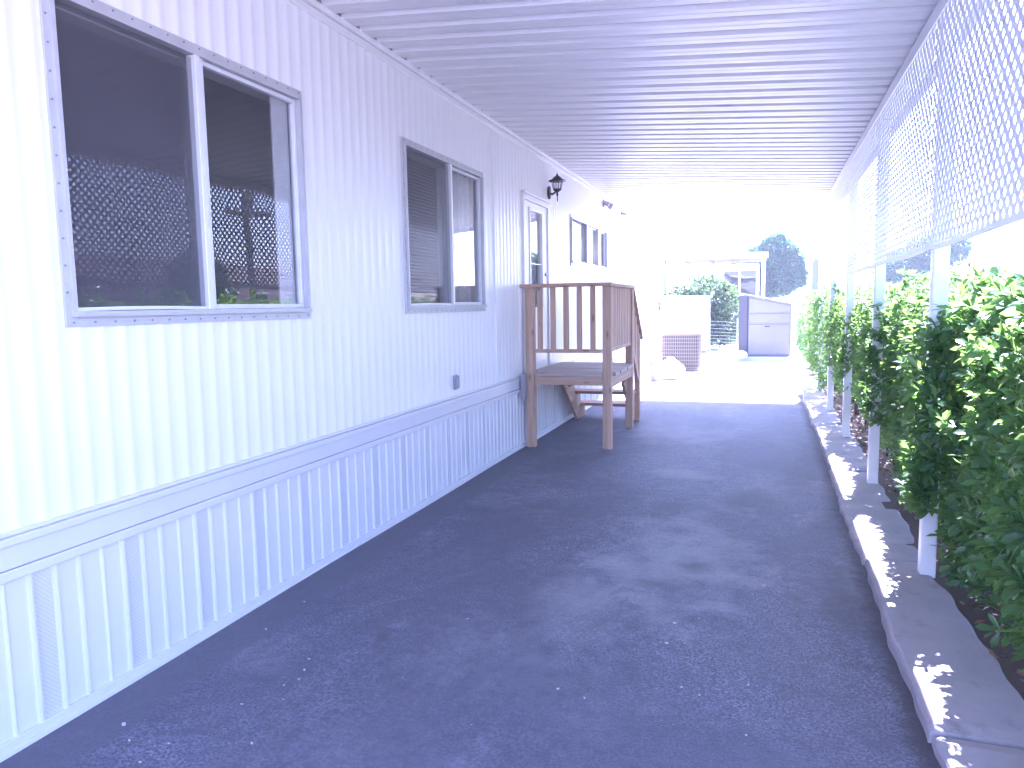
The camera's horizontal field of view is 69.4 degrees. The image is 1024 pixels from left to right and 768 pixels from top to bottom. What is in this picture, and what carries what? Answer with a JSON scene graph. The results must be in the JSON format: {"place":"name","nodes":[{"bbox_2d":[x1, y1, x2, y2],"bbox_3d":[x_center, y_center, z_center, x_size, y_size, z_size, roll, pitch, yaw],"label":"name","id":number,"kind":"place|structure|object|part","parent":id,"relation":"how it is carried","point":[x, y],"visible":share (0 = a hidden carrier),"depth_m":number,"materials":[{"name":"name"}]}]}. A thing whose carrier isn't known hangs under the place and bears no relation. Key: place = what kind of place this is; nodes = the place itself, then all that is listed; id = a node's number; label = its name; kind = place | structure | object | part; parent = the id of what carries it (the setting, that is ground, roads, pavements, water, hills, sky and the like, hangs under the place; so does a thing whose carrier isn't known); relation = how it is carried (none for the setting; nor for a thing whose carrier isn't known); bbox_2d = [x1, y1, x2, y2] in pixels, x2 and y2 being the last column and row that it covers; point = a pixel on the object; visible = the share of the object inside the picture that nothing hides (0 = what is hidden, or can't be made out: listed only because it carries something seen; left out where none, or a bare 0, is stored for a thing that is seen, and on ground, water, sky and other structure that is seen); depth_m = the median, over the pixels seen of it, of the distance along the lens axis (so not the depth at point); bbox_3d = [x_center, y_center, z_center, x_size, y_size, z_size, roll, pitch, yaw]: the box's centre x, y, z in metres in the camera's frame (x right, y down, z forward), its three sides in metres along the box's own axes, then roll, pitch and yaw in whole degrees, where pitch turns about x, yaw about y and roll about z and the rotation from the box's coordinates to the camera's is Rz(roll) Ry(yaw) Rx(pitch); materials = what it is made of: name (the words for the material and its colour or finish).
{"place":"outdoors","nodes":[
{"label":"outdoors","id":0,"kind":"place"},
{"bbox_2d":[0,391,940,767],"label":"driveway","id":1,"kind":"structure","parent":0,"point":[480,619],"depth_m":3.39,"materials":[{"name":"grey asphalt"}]},
{"bbox_2d":[121,421,819,762],"bbox_3d":[1.142,0.827,6.388,2.794,0.017,8.948,1,6,19],"label":"debris","id":2,"kind":"object","parent":1,"relation":"on","point":[123,724],"visible":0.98,"depth_m":2.93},
{"bbox_2d":[520,282,642,449],"bbox_3d":[0.940,-0.301,8.877,1.019,1.747,2.395,1,6,19],"label":"wooden porch","id":3,"kind":"object","parent":1,"relation":"on","point":[621,325],"visible":0.99,"depth_m":7.87,"materials":[{"name":"brown wood"}]},
{"bbox_2d":[640,345,801,394],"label":"concrete path","id":4,"kind":"structure","parent":0,"point":[717,372],"depth_m":15.10,"materials":[{"name":"white concrete"}]},
{"bbox_2d":[649,361,659,380],"bbox_3d":[2.806,-0.256,14.586,0.232,0.390,0.224,1,6,19],"label":"plastic bucket","id":5,"kind":"object","parent":4,"relation":"on","point":[654,366],"visible":1,"depth_m":14.51,"materials":[{"name":"plastic"}]},
{"bbox_2d":[659,357,684,379],"bbox_3d":[3.209,-0.325,14.921,0.552,0.440,0.502,1,6,19],"label":"trash bag","id":6,"kind":"object","parent":4,"relation":"on","point":[672,368],"visible":0.91,"depth_m":14.77,"materials":[{"name":"white plastic"}]},
{"bbox_2d":[661,332,701,370],"bbox_3d":[3.880,-0.758,16.925,0.860,0.835,0.820,1,6,19],"label":"air conditioner","id":7,"kind":"object","parent":4,"relation":"on","point":[684,349],"visible":0.84,"depth_m":16.54,"materials":[{"name":"beige metal"}]},
{"bbox_2d":[657,295,711,352],"bbox_3d":[5.372,-1.873,22.982,1.560,1.760,1.030,1,6,19],"label":"storage cabinet","id":8,"kind":"object","parent":4,"relation":"on","point":[684,313],"visible":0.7,"depth_m":22.50,"materials":[{"name":"white metal"}]},
{"bbox_3d":[4.915,-1.832,22.660,0.665,1.480,0.017,1,6,19],"label":"door","id":9,"kind":"part","parent":8,"relation":"part of","materials":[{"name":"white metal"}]},
{"bbox_3d":[5.558,-1.819,22.440,0.655,1.480,0.017,1,6,19],"label":"door","id":10,"kind":"part","parent":8,"relation":"part of","materials":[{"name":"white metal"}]},
{"bbox_2d":[655,272,742,348],"bbox_3d":[6.142,-2.342,24.197,2.982,2.589,1.681,1,6,19],"label":"round bush","id":11,"kind":"object","parent":4,"relation":"on","point":[724,294],"visible":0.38,"depth_m":23.73,"materials":[{"name":"green plant"}]},
{"bbox_2d":[719,347,726,353],"bbox_3d":[6.299,-0.952,21.760,0.423,0.281,0.316,1,6,19],"label":"garden stone","id":12,"kind":"object","parent":4,"relation":"on","point":[722,351],"visible":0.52,"depth_m":21.66,"materials":[{"name":"white stone"}]},
{"bbox_2d":[709,318,737,351],"bbox_3d":[6.482,-1.495,22.700,0.858,1.050,0.036,1,6,19],"label":"wire fence","id":13,"kind":"object","parent":4,"relation":"on","point":[724,332],"visible":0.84,"depth_m":22.73,"materials":[{"name":"white metal"}]},
{"bbox_2d":[726,346,737,355],"bbox_3d":[6.392,-0.925,21.285,0.495,0.353,0.416,1,6,19],"label":"garden stone","id":14,"kind":"object","parent":4,"relation":"on","point":[731,350],"visible":0.56,"depth_m":21.20,"materials":[{"name":"white stone"}]},
{"bbox_2d":[735,350,747,358],"bbox_3d":[5.881,-0.750,18.991,0.317,0.244,0.305,1,6,19],"label":"garden stone","id":15,"kind":"object","parent":4,"relation":"on","point":[740,354],"visible":1,"depth_m":18.92,"materials":[{"name":"white stone"}]},
{"bbox_2d":[732,293,793,360],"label":"utility shed","id":16,"kind":"structure","parent":4,"relation":"on","point":[764,329],"depth_m":19.14,"materials":[{"name":"plastic"}]},
{"bbox_2d":[748,324,789,354],"bbox_3d":[6.645,-1.156,19.160,1.010,0.780,0.020,1,6,19],"label":"door","id":17,"kind":"structure","parent":16,"relation":"in","point":[774,339],"depth_m":19.15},
{"bbox_2d":[748,314,789,322],"bbox_3d":[6.636,-1.695,19.102,1.010,0.235,0.020,1,6,19],"label":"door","id":18,"kind":"structure","parent":16,"relation":"in","point":[753,318],"depth_m":19.09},
{"bbox_2d":[749,298,789,312],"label":"shed roof","id":19,"kind":"structure","parent":16,"relation":"in","point":[755,306],"depth_m":19.09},
{"bbox_2d":[676,252,768,337],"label":"neighbouring house","id":20,"kind":"structure","parent":0,"point":[744,278],"depth_m":31.46,"materials":[{"name":"white metal"}]},
{"bbox_2d":[723,270,756,311],"bbox_3d":[9.754,-3.965,31.686,1.380,1.790,0.058,1,6,19],"label":"window","id":21,"kind":"structure","parent":20,"relation":"in","point":[745,281],"depth_m":31.57,"materials":[{"name":"paint"}]},
{"bbox_2d":[642,294,810,330],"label":"block wall","id":22,"kind":"structure","parent":0,"point":[650,317],"depth_m":40.97,"materials":[{"name":"white concrete"}]},
{"bbox_2d":[642,330,1022,381],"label":"ground","id":23,"kind":"structure","parent":0,"point":[651,337],"depth_m":31.19,"materials":[{"name":"grey concrete"}]},
{"bbox_2d":[0,0,645,762],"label":"mobile home","id":24,"kind":"object","parent":23,"relation":"on","point":[268,268],"visible":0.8,"depth_m":4.20,"materials":[{"name":"paint"}]},
{"bbox_2d":[39,0,312,326],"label":"window","id":25,"kind":"structure","parent":24,"relation":"in","point":[100,18],"depth_m":3.38,"materials":[{"name":"metal"}]},
{"bbox_2d":[399,136,486,313],"bbox_3d":[-0.580,-1.188,6.060,0.198,1.298,1.590,1,6,19],"label":"window","id":26,"kind":"structure","parent":24,"relation":"in","point":[462,200],"depth_m":6.16,"materials":[{"name":"metal"}]},
{"bbox_2d":[525,200,549,368],"bbox_3d":[0.263,-1.095,8.375,0.159,1.847,0.885,1,6,19],"label":"door","id":27,"kind":"structure","parent":24,"relation":"in","point":[531,209],"depth_m":8.53,"materials":[{"name":"paint"}]},
{"bbox_2d":[548,174,565,201],"bbox_3d":[0.486,-2.284,8.613,0.198,0.341,0.311,-7,8,-43],"label":"wall lantern","id":28,"kind":"object","parent":24,"relation":"attached to","point":[557,179],"depth_m":8.56,"materials":[{"name":"black metal"}]},
{"bbox_2d":[570,214,607,271],"bbox_3d":[1.078,-2.011,10.873,0.207,0.700,2.330,1,6,19],"label":"window","id":29,"kind":"structure","parent":24,"relation":"in","point":[588,241],"depth_m":10.94,"materials":[{"name":"metal"}]},
{"bbox_2d":[603,200,612,209],"bbox_3d":[1.502,-2.824,11.637,0.145,0.148,0.367,1,6,19],"label":"floodlight","id":30,"kind":"object","parent":24,"relation":"attached to","point":[609,205],"visible":1,"depth_m":11.64,"materials":[{"name":"grey plastic"}]},
{"bbox_2d":[321,0,994,577],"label":"carport","id":31,"kind":"object","parent":23,"relation":"on","point":[745,106],"visible":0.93,"depth_m":5.31,"materials":[{"name":"paint"}]},
{"bbox_2d":[828,170,847,281],"bbox_3d":[3.891,-1.822,8.866,0.010,1.145,2.167,1,6,19],"label":"lattice panel","id":32,"kind":"object","parent":31,"relation":"attached to","point":[834,241],"visible":0.99,"depth_m":8.70,"materials":[{"name":"plastic"}]},
{"bbox_2d":[844,122,875,276],"bbox_3d":[3.191,-1.592,6.830,0.010,1.148,2.157,1,6,19],"label":"lattice panel","id":33,"kind":"object","parent":31,"relation":"attached to","point":[859,219],"visible":1,"depth_m":6.62,"materials":[{"name":"plastic"}]},
{"bbox_2d":[870,23,935,268],"bbox_3d":[2.490,-1.364,4.795,0.010,1.148,2.167,1,6,19],"label":"lattice panel","id":34,"kind":"object","parent":31,"relation":"attached to","point":[901,141],"visible":1,"depth_m":4.48,"materials":[{"name":"plastic"}]},
{"bbox_2d":[926,0,1023,250],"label":"lattice panel","id":35,"kind":"object","parent":31,"relation":"attached to","point":[993,224],"visible":1,"depth_m":2.95,"materials":[{"name":"plastic"}]},
{"bbox_2d":[663,259,666,293],"bbox_3d":[6.087,-3.313,29.439,0.140,3.250,0.140,1,6,19],"label":"clothes pole","id":36,"kind":"object","parent":23,"relation":"on","point":[665,261],"visible":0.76,"depth_m":29.29,"materials":[{"name":"white metal"}]},
{"bbox_2d":[730,230,811,299],"bbox_3d":[12.301,-4.887,35.579,3.924,4.927,2.060,1,6,19],"label":"leafy tree","id":37,"kind":"object","parent":23,"relation":"on","point":[787,273],"visible":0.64,"depth_m":34.91,"materials":[{"name":"green plant"}]},
{"bbox_2d":[811,258,818,293],"bbox_3d":[11.329,-3.150,27.684,0.260,3.126,0.120,1,6,19],"label":"post","id":38,"kind":"object","parent":23,"relation":"on","point":[815,271],"visible":0.38,"depth_m":27.53,"materials":[{"name":"white wood"}]},
{"bbox_2d":[788,360,1023,767],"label":"kerb","id":39,"kind":"structure","parent":23,"relation":"on","point":[968,700],"depth_m":3.27,"materials":[{"name":"concrete"}]},
{"bbox_2d":[871,232,973,285],"bbox_3d":[17.530,-4.297,31.807,3.875,4.380,2.244,1,6,19],"label":"leafy tree","id":40,"kind":"object","parent":23,"relation":"on","point":[918,263],"visible":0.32,"depth_m":31.15,"materials":[{"name":"green plant"}]},
{"bbox_2d":[642,0,1023,297],"label":"sky","id":41,"kind":"structure","parent":0,"point":[664,234],"materials":[{"name":"white"}]},
{"bbox_2d":[798,354,1023,699],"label":"planting bed soil","id":42,"kind":"structure","parent":0,"point":[971,614],"depth_m":3.85,"materials":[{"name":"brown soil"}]},
{"bbox_2d":[793,284,887,395],"bbox_3d":[6.187,-0.975,14.005,1.518,1.815,6.254,1,6,19],"label":"hedge shrub","id":43,"kind":"object","parent":42,"relation":"on","point":[808,326],"visible":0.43,"depth_m":12.02,"materials":[{"name":"green plant"}]},
{"bbox_2d":[817,271,928,427],"bbox_3d":[4.657,-0.469,9.390,1.368,1.839,3.806,1,6,19],"label":"hedge shrub","id":44,"kind":"object","parent":42,"relation":"on","point":[837,307],"visible":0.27,"depth_m":9.27,"materials":[{"name":"green plant"}]},
{"bbox_2d":[834,262,1023,464],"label":"hedge shrub","id":45,"kind":"object","parent":42,"relation":"on","point":[866,313],"visible":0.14,"depth_m":7.38,"materials":[{"name":"green plant"}]},
{"bbox_2d":[852,259,1023,545],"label":"hedge shrub","id":46,"kind":"object","parent":42,"relation":"on","point":[915,314],"visible":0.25,"depth_m":5.27,"materials":[{"name":"green plant"}]},
{"bbox_2d":[894,260,1023,671],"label":"hedge shrub","id":47,"kind":"object","parent":42,"relation":"on","point":[990,385],"visible":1,"depth_m":3.08,"materials":[{"name":"green plant"}]}
]}

